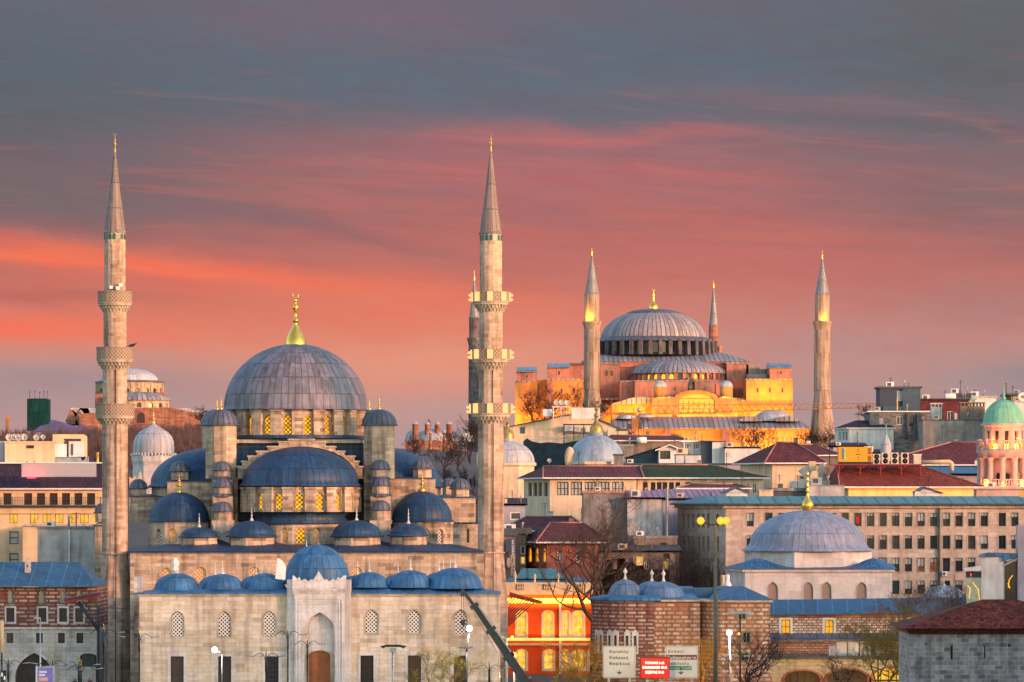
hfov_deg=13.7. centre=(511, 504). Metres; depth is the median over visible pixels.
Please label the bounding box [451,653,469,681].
window
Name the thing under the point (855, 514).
window
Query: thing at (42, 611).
window
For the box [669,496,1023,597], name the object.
office building
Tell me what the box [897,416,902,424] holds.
window
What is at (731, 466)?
house
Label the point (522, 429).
window
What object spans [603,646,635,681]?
road sign
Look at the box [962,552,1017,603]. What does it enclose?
lift kiosk
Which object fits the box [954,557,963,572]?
window
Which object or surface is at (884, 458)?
air conditioner
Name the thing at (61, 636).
window
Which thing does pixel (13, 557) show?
window
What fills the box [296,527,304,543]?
window
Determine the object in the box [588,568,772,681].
brick pavilion
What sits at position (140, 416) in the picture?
window
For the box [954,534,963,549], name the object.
window
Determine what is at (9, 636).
window
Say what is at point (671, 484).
window
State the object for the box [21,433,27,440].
satellite dish
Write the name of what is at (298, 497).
window
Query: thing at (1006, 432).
window
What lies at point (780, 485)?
ventilation box
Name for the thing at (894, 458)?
air conditioner
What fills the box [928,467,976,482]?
house
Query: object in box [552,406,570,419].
roof frame
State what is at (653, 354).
domed basilica
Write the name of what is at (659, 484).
window
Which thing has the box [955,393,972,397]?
roof room
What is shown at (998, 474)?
window
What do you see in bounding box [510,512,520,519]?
window
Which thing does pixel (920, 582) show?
window
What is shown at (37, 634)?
window
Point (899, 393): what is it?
window
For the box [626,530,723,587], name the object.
bare tree
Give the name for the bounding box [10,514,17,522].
window
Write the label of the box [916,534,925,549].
window
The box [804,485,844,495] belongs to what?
block
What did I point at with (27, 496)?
window
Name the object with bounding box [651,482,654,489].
window
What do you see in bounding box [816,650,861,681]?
bare tree
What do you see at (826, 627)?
window
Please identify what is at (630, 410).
window
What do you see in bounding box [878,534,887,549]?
window
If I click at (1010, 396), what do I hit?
house
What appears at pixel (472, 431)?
bare tree
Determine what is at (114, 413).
minaret
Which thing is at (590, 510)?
block
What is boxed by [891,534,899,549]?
window
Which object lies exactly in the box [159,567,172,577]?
window
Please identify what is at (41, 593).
window
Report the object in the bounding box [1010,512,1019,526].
window
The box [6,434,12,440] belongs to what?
satellite dish
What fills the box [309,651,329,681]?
door
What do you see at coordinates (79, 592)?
window
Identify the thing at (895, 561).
window
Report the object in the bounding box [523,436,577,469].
netted scaffold
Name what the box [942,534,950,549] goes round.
window
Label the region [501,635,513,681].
street lamp
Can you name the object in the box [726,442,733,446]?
ventilation box
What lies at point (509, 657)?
mobile crane
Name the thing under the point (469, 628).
street lamp
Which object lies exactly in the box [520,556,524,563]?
window
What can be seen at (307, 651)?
street lamp
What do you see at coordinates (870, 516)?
window
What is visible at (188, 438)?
woodland
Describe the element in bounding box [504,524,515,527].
ventilation box
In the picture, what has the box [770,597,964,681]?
market range
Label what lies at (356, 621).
courtyard
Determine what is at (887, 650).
bare tree
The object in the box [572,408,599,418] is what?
billboard
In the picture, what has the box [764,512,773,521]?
window
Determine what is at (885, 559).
window
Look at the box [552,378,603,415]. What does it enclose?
bare tree
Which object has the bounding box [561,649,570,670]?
window
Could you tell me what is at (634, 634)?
window
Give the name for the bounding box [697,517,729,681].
street lamp
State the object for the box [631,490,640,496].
ventilation box
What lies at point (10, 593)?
window
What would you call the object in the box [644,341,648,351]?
window
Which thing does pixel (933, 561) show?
window
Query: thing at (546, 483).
window
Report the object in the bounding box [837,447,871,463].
generator
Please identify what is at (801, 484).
block
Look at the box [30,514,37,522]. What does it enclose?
window
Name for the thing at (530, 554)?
window
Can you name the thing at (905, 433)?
house
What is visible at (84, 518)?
window
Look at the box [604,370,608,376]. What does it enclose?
window
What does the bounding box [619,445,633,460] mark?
house
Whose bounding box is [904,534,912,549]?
window
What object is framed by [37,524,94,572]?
block
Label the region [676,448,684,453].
ventilation box
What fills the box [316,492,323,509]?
window
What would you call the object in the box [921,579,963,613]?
domed hall
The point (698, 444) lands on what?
window
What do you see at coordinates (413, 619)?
window
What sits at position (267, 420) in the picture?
window
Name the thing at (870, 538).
window
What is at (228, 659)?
window
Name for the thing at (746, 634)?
window
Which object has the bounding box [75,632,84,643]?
window
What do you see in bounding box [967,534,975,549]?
window
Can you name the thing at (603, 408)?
bare tree
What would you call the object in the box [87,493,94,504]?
window
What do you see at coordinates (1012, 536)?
window
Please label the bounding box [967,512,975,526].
window
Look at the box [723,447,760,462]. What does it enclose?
building wall
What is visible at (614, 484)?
window
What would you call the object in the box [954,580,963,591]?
window
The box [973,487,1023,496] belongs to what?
house
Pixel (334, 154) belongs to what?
sky
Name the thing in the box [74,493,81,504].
window
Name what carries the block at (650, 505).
on the ground
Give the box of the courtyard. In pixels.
[133,535,500,681]
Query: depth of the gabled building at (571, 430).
955.00 m
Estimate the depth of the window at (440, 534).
546.31 m
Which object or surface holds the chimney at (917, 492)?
on the office building at (913, 540)
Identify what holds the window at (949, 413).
in the house at (950, 407)
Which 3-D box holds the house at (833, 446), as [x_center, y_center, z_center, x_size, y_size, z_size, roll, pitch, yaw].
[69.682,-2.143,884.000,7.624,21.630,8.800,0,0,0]
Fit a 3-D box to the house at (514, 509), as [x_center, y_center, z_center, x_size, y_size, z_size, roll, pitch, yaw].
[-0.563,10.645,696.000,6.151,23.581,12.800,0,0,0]
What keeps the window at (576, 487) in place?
in the long house at (557, 489)
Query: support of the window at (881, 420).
in the house at (905, 433)
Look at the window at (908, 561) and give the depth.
640.10 m
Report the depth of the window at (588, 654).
600.00 m
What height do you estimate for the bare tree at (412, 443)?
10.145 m
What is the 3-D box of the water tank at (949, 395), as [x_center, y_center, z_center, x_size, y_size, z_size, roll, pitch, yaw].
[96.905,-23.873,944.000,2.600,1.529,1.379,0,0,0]
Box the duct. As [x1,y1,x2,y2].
[922,460,953,470]
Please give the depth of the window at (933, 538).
640.18 m
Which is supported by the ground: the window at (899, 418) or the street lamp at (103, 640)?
the street lamp at (103, 640)
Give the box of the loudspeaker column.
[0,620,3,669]
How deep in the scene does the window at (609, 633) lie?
522.56 m
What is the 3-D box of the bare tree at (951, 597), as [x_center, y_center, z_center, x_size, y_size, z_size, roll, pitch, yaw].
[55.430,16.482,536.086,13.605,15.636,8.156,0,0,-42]
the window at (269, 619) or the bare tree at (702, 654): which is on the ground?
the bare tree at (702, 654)
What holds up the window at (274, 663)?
in the courtyard
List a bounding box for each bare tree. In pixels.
[189,405,207,421]
[401,434,431,456]
[403,644,486,681]
[427,443,463,470]
[434,429,477,470]
[450,414,477,463]
[507,477,664,680]
[519,388,550,420]
[523,379,567,418]
[542,632,639,681]
[548,654,610,681]
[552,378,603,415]
[586,401,608,417]
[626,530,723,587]
[631,539,705,585]
[637,557,719,587]
[664,547,725,587]
[679,630,745,681]
[720,619,793,681]
[726,422,768,446]
[747,426,778,449]
[796,423,833,445]
[813,424,834,447]
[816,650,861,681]
[827,598,928,681]
[855,404,873,417]
[862,580,965,635]
[865,628,898,674]
[897,576,965,616]
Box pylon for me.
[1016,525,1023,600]
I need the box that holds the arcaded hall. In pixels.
[826,465,984,495]
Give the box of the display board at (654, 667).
[640,657,669,681]
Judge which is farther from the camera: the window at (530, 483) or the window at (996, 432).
the window at (530, 483)
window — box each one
[3,493,10,504]
[5,606,15,623]
[5,632,14,643]
[7,589,14,603]
[9,531,18,543]
[9,553,18,561]
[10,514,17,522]
[24,493,31,504]
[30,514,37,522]
[35,632,43,643]
[37,493,44,504]
[37,606,47,623]
[38,589,45,603]
[43,514,50,522]
[50,493,57,504]
[55,514,62,522]
[57,606,68,623]
[57,632,65,643]
[59,589,67,603]
[62,493,69,504]
[68,514,75,522]
[73,606,84,623]
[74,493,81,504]
[75,589,83,603]
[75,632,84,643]
[80,514,88,522]
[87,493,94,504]
[137,412,144,422]
[157,529,160,543]
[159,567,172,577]
[168,654,186,681]
[169,528,176,542]
[170,611,184,637]
[192,566,207,583]
[215,654,233,681]
[217,611,231,637]
[247,566,261,576]
[249,417,250,434]
[258,493,261,509]
[262,611,276,636]
[263,654,280,681]
[264,416,269,434]
[275,492,281,509]
[281,528,287,543]
[283,415,290,434]
[295,492,302,509]
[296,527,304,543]
[303,415,311,434]
[313,528,319,543]
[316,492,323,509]
[325,416,329,434]
[336,493,340,509]
[343,417,344,434]
[349,566,363,575]
[358,653,375,681]
[364,609,378,634]
[405,653,423,681]
[406,609,421,634]
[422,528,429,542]
[438,529,442,543]
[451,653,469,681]
[453,609,467,635]
[467,528,468,542]
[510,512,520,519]
[515,610,527,637]
[515,649,527,670]
[520,427,524,432]
[520,546,524,553]
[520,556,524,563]
[529,482,531,496]
[529,547,531,561]
[534,482,536,496]
[539,482,541,496]
[541,610,553,637]
[542,649,554,670]
[543,547,545,561]
[545,482,547,496]
[557,482,568,494]
[561,610,570,637]
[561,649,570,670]
[571,482,581,494]
[571,610,584,637]
[571,649,585,670]
[585,482,595,490]
[587,651,589,670]
[595,629,598,652]
[598,482,609,490]
[599,629,603,652]
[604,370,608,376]
[607,629,612,645]
[609,370,613,376]
[612,482,622,490]
[613,629,618,645]
[624,630,629,645]
[628,407,633,412]
[632,630,637,653]
[635,341,638,351]
[637,556,642,564]
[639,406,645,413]
[643,482,647,489]
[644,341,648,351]
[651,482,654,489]
[653,341,657,351]
[657,482,661,488]
[660,451,669,458]
[662,482,666,488]
[663,341,666,351]
[669,482,673,488]
[678,393,714,413]
[681,513,684,527]
[681,536,684,551]
[685,443,690,448]
[693,443,699,448]
[732,370,736,377]
[737,370,741,377]
[737,613,746,620]
[741,652,749,661]
[742,631,751,643]
[745,512,754,526]
[745,534,751,547]
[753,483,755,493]
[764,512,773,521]
[767,582,778,599]
[773,436,783,442]
[779,618,792,633]
[802,582,813,598]
[820,582,831,598]
[822,618,835,632]
[841,512,849,520]
[853,512,862,526]
[856,582,867,598]
[866,512,874,526]
[866,534,874,549]
[878,512,887,526]
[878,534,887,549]
[878,557,887,561]
[879,418,884,424]
[891,512,899,526]
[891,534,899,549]
[891,557,899,572]
[892,580,899,594]
[897,391,901,400]
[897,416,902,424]
[904,512,912,526]
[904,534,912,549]
[904,557,912,572]
[904,580,912,594]
[909,416,912,425]
[916,512,925,526]
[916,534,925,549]
[916,557,925,572]
[916,580,925,594]
[929,512,937,526]
[929,534,937,549]
[929,557,937,572]
[929,580,937,588]
[942,512,950,526]
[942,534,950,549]
[942,557,950,572]
[942,580,950,585]
[947,411,952,418]
[954,512,963,526]
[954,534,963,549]
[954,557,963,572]
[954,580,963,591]
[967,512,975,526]
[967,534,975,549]
[967,557,975,566]
[980,512,988,526]
[980,534,988,549]
[995,431,998,443]
[996,473,999,483]
[998,512,1006,526]
[998,534,1006,549]
[1005,431,1008,443]
[1005,473,1009,483]
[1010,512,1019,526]
[1010,534,1015,549]
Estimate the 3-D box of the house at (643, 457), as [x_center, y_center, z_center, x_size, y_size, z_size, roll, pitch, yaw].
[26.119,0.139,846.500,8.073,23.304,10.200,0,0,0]
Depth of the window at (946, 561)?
640.26 m
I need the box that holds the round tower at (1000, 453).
[976,385,1023,486]
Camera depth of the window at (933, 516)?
640.26 m
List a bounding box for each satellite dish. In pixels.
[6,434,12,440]
[15,434,21,440]
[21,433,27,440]
[33,434,39,440]
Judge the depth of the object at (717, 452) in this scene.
857.00 m
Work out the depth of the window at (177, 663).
490.31 m
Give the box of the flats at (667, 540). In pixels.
[633,535,677,585]
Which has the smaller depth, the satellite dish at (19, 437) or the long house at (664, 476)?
the satellite dish at (19, 437)
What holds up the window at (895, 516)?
in the office building at (913, 540)
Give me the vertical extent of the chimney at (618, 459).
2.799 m
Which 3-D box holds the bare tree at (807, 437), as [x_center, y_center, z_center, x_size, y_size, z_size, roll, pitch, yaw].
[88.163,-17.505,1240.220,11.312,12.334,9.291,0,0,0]
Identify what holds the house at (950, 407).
on the ground
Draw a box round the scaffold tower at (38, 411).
[27,391,50,430]
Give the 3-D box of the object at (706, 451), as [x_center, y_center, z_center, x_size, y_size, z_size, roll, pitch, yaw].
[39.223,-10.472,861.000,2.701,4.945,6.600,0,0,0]
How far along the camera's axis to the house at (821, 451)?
790.00 m
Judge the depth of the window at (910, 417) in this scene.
902.25 m
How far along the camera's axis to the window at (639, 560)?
636.21 m
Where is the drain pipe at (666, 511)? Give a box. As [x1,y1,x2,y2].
[666,488,667,535]
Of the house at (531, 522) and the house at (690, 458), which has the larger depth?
the house at (690, 458)
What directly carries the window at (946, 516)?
in the office building at (913, 540)
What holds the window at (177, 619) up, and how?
in the courtyard
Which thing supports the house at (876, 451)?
on the ground
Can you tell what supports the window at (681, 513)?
in the office building at (913, 540)
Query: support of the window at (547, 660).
in the vermilion building at (548, 619)
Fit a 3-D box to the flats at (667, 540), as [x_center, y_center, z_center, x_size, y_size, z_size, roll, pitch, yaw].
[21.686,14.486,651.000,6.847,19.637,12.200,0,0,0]
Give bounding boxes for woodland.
[0,420,201,494]
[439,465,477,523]
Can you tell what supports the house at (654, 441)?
on the ground
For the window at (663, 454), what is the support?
in the house at (667, 453)
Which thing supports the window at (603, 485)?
in the long house at (557, 489)
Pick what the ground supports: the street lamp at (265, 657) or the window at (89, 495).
the street lamp at (265, 657)
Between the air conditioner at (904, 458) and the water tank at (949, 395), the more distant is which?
the water tank at (949, 395)
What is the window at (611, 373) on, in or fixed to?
in the domed basilica
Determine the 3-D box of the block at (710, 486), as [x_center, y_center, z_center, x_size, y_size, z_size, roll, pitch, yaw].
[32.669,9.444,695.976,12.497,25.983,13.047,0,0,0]
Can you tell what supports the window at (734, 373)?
in the domed basilica
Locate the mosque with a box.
[93,293,484,681]
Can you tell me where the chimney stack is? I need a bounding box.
[5,416,8,431]
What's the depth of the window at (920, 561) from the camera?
640.10 m
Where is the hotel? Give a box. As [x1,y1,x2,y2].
[0,441,101,561]
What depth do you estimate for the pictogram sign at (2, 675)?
448.00 m
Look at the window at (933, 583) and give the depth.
640.26 m
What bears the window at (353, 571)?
in the mosque
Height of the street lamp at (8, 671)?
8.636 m
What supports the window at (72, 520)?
in the hotel
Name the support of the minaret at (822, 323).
on the ground
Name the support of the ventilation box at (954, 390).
on the roof room at (959, 395)
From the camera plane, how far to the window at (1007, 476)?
725.33 m
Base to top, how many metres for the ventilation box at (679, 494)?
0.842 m
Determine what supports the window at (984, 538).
in the office building at (913, 540)
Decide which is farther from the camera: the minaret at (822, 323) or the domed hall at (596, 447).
the minaret at (822, 323)
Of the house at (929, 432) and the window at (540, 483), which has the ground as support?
the house at (929, 432)
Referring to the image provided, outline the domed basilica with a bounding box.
[515,290,811,449]
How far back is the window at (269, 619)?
490.19 m
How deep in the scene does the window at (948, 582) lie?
640.18 m
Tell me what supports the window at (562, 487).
in the long house at (557, 489)
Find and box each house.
[504,498,527,523]
[510,516,578,534]
[517,465,643,521]
[526,522,609,592]
[607,435,690,454]
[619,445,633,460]
[623,463,739,469]
[624,447,660,462]
[637,464,770,495]
[655,444,677,462]
[674,454,700,462]
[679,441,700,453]
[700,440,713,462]
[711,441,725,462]
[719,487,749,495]
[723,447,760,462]
[732,441,827,489]
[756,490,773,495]
[800,444,837,479]
[828,443,867,451]
[862,411,929,454]
[872,441,977,466]
[872,449,895,461]
[874,386,921,410]
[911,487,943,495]
[918,419,982,449]
[920,398,969,418]
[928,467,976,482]
[971,396,996,411]
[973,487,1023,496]
[1000,393,1023,400]
[1012,401,1023,416]
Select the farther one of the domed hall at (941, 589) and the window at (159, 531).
the domed hall at (941, 589)
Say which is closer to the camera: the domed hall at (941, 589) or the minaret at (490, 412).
the minaret at (490, 412)
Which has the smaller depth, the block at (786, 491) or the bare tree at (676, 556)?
the bare tree at (676, 556)
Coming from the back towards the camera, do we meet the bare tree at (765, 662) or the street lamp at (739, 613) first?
the bare tree at (765, 662)
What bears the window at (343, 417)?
in the mosque
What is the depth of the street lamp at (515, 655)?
473.91 m
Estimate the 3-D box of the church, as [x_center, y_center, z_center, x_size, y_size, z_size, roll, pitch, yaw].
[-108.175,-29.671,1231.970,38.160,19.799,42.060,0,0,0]
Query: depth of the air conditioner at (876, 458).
704.80 m
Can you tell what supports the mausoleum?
on the ground
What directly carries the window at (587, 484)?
in the long house at (557, 489)
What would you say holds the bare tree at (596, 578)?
on the ground
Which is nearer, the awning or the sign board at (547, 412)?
the awning
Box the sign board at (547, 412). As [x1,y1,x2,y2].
[543,409,551,415]
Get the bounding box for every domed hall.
[476,420,535,497]
[565,403,625,464]
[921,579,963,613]
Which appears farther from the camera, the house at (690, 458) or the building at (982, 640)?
the house at (690, 458)
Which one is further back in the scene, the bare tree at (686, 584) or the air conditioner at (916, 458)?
the air conditioner at (916, 458)
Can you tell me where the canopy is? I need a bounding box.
[508,592,541,625]
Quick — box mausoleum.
[723,470,895,655]
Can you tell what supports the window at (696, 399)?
in the domed basilica
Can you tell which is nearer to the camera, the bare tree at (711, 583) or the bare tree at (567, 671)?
the bare tree at (567, 671)
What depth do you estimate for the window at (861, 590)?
592.14 m
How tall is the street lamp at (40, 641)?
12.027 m
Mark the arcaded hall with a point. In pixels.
(889, 481)
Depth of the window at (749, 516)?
640.26 m
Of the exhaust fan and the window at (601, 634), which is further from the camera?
the exhaust fan
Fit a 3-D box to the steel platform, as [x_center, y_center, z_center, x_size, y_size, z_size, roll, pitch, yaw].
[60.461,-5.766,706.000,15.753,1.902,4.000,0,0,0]
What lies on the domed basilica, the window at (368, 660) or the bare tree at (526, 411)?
the bare tree at (526, 411)
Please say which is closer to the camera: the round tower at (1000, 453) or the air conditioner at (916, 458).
the air conditioner at (916, 458)
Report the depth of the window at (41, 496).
640.26 m
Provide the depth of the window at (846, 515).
640.26 m
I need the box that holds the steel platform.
[829,464,925,475]
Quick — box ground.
[96,448,589,681]
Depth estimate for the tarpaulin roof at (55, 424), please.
1205.00 m
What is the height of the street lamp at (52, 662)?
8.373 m
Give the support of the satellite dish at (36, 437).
on the hotel
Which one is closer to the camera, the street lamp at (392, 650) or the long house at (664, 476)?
the street lamp at (392, 650)
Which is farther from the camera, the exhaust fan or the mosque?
the exhaust fan
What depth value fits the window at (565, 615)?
600.15 m
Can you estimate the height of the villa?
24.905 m
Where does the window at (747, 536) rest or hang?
in the office building at (913, 540)
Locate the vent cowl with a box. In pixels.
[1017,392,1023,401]
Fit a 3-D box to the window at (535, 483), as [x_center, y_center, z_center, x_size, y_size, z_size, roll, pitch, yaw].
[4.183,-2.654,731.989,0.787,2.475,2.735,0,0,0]
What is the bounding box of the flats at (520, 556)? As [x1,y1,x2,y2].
[504,528,531,574]
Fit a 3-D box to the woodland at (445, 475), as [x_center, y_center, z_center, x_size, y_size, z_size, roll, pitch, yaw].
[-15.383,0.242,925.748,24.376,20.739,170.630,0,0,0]
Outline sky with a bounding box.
[0,0,1023,450]
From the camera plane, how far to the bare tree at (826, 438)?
1235.25 m
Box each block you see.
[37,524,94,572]
[404,419,470,450]
[581,491,628,540]
[621,490,664,579]
[654,489,725,534]
[673,483,752,495]
[768,488,805,495]
[789,481,830,487]
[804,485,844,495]
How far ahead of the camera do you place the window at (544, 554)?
636.99 m
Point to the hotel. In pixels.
(28, 506)
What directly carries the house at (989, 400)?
on the ground
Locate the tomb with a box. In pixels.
[129,412,176,493]
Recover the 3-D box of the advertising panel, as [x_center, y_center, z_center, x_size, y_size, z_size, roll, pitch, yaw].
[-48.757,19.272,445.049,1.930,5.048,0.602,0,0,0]
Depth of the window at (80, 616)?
505.25 m
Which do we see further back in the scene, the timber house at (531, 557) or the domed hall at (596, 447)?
the domed hall at (596, 447)
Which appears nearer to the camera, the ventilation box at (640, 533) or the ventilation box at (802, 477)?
the ventilation box at (640, 533)
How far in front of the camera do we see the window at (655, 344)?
1332.46 m
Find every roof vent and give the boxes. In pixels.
[720,575,724,585]
[723,574,731,585]
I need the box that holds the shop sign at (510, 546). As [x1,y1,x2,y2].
[506,539,514,574]
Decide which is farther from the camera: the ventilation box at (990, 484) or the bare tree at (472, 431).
the bare tree at (472, 431)
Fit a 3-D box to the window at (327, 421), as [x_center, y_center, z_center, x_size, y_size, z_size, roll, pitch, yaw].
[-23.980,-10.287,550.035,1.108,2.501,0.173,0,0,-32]
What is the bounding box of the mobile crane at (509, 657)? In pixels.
[460,589,532,681]
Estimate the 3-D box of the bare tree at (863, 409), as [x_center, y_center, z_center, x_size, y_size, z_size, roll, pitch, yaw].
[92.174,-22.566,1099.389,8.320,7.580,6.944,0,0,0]
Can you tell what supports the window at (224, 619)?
in the courtyard
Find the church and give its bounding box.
[65,368,201,432]
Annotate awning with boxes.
[64,591,101,681]
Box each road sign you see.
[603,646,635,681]
[665,646,697,681]
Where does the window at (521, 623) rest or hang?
in the vermilion building at (548, 619)
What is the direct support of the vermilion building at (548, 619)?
on the ground
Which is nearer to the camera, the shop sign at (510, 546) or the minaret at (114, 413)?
the minaret at (114, 413)
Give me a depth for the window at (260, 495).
541.53 m
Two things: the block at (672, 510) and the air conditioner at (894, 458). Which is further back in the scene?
the air conditioner at (894, 458)
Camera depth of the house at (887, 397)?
924.60 m
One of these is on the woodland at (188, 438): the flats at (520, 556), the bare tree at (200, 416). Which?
the bare tree at (200, 416)
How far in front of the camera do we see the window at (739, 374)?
1317.90 m
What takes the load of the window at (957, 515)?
in the office building at (913, 540)
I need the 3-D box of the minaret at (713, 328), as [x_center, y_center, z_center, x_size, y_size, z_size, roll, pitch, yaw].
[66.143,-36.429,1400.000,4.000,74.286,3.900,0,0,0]
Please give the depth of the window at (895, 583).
640.26 m
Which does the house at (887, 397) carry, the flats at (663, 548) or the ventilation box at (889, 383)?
the ventilation box at (889, 383)
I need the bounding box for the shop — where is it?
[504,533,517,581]
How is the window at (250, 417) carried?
in the mosque
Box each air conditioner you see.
[873,454,879,463]
[881,453,888,463]
[890,453,898,463]
[901,453,908,463]
[912,454,921,463]
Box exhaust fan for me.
[798,461,825,479]
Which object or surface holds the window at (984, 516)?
in the office building at (913, 540)
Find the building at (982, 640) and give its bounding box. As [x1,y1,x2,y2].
[889,599,1023,681]
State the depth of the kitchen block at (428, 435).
1191.25 m
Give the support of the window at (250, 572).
in the mosque
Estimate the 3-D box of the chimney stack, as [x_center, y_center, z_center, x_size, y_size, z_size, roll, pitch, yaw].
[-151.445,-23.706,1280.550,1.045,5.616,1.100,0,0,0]
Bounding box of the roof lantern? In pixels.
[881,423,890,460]
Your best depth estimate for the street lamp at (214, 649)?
475.93 m
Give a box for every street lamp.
[0,654,30,681]
[31,654,73,665]
[33,617,40,665]
[57,657,99,681]
[59,661,102,681]
[83,624,124,681]
[119,629,159,681]
[212,647,222,681]
[244,649,287,681]
[267,626,308,681]
[289,635,327,681]
[380,645,405,681]
[458,625,472,681]
[468,659,509,681]
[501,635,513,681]
[513,652,516,681]
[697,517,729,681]
[726,630,731,681]
[728,611,752,681]
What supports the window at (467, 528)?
in the mosque
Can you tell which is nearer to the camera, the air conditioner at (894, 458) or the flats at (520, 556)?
the flats at (520, 556)
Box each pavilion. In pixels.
[0,558,107,681]
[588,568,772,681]
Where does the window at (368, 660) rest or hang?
in the courtyard
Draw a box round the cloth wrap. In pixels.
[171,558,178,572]
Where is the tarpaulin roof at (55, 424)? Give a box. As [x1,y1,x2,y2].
[32,420,90,431]
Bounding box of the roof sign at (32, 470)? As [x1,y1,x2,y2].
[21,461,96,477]
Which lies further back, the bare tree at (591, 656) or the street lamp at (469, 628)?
the bare tree at (591, 656)
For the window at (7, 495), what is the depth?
640.26 m
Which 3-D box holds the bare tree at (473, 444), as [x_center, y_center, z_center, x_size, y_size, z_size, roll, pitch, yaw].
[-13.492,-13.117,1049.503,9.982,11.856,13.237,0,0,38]
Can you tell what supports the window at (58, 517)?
in the hotel
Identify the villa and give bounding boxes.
[833,420,895,448]
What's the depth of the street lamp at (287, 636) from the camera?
473.94 m
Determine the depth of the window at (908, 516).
640.10 m
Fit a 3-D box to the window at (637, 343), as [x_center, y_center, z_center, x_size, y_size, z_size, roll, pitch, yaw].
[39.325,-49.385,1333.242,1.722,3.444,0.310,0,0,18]
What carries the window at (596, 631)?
in the brick pavilion at (651, 618)
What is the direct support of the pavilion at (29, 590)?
on the ground
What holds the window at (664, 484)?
in the long house at (664, 476)
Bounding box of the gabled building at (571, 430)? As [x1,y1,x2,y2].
[504,414,631,443]
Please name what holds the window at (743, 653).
in the brick pavilion at (651, 618)
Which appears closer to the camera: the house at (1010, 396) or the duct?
the duct
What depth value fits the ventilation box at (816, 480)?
689.20 m
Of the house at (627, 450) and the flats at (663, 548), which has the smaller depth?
the flats at (663, 548)
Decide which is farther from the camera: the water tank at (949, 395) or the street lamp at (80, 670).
the water tank at (949, 395)
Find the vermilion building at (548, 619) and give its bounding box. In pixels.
[506,568,592,673]
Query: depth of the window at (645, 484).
724.27 m
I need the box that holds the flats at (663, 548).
[599,541,681,594]
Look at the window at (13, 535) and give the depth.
640.26 m
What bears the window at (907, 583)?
in the office building at (913, 540)
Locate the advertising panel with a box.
[35,665,53,681]
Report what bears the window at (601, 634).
in the brick pavilion at (651, 618)
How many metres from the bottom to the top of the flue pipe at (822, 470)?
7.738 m
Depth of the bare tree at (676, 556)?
613.36 m
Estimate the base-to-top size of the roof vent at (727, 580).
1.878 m
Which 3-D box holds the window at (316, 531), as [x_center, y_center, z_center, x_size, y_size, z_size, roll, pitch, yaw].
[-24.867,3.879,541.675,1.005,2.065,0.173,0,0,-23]
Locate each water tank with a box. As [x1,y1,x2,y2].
[637,437,646,442]
[944,393,955,397]
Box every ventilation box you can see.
[46,521,54,526]
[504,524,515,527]
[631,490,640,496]
[636,531,643,535]
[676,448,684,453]
[676,493,683,496]
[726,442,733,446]
[776,483,785,487]
[799,475,805,480]
[811,477,821,484]
[886,382,893,385]
[951,389,958,392]
[987,482,994,486]
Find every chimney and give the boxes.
[613,454,623,464]
[914,490,920,495]
[929,403,942,418]
[958,402,985,418]
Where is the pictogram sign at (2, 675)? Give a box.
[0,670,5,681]
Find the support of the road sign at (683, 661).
on the ground
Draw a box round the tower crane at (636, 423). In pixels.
[600,403,875,434]
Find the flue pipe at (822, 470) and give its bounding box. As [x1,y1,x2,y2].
[821,463,823,480]
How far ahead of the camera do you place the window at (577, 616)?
600.15 m
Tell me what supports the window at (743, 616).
in the brick pavilion at (651, 618)
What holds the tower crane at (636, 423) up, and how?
on the ground
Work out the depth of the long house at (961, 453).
794.40 m
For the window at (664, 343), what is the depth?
1332.79 m
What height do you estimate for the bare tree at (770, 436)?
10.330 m
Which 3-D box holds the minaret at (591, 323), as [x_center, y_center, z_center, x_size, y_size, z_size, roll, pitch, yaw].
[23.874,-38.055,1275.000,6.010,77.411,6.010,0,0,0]
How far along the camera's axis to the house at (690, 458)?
815.00 m
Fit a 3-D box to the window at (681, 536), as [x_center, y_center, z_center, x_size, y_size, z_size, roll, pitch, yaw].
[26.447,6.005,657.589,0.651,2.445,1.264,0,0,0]
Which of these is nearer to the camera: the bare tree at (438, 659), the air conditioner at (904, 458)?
the bare tree at (438, 659)
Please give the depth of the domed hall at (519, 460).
765.74 m
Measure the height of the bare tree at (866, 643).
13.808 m
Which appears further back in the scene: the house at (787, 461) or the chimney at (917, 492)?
the house at (787, 461)
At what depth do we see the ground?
900.36 m
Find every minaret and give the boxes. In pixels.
[95,133,134,681]
[466,134,514,681]
[467,271,478,451]
[582,251,601,419]
[709,281,718,345]
[810,254,834,448]
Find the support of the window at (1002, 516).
in the office building at (913, 540)
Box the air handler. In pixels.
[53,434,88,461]
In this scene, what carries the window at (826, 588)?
in the mausoleum
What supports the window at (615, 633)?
in the brick pavilion at (651, 618)
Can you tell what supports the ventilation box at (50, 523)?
on the block at (66, 544)

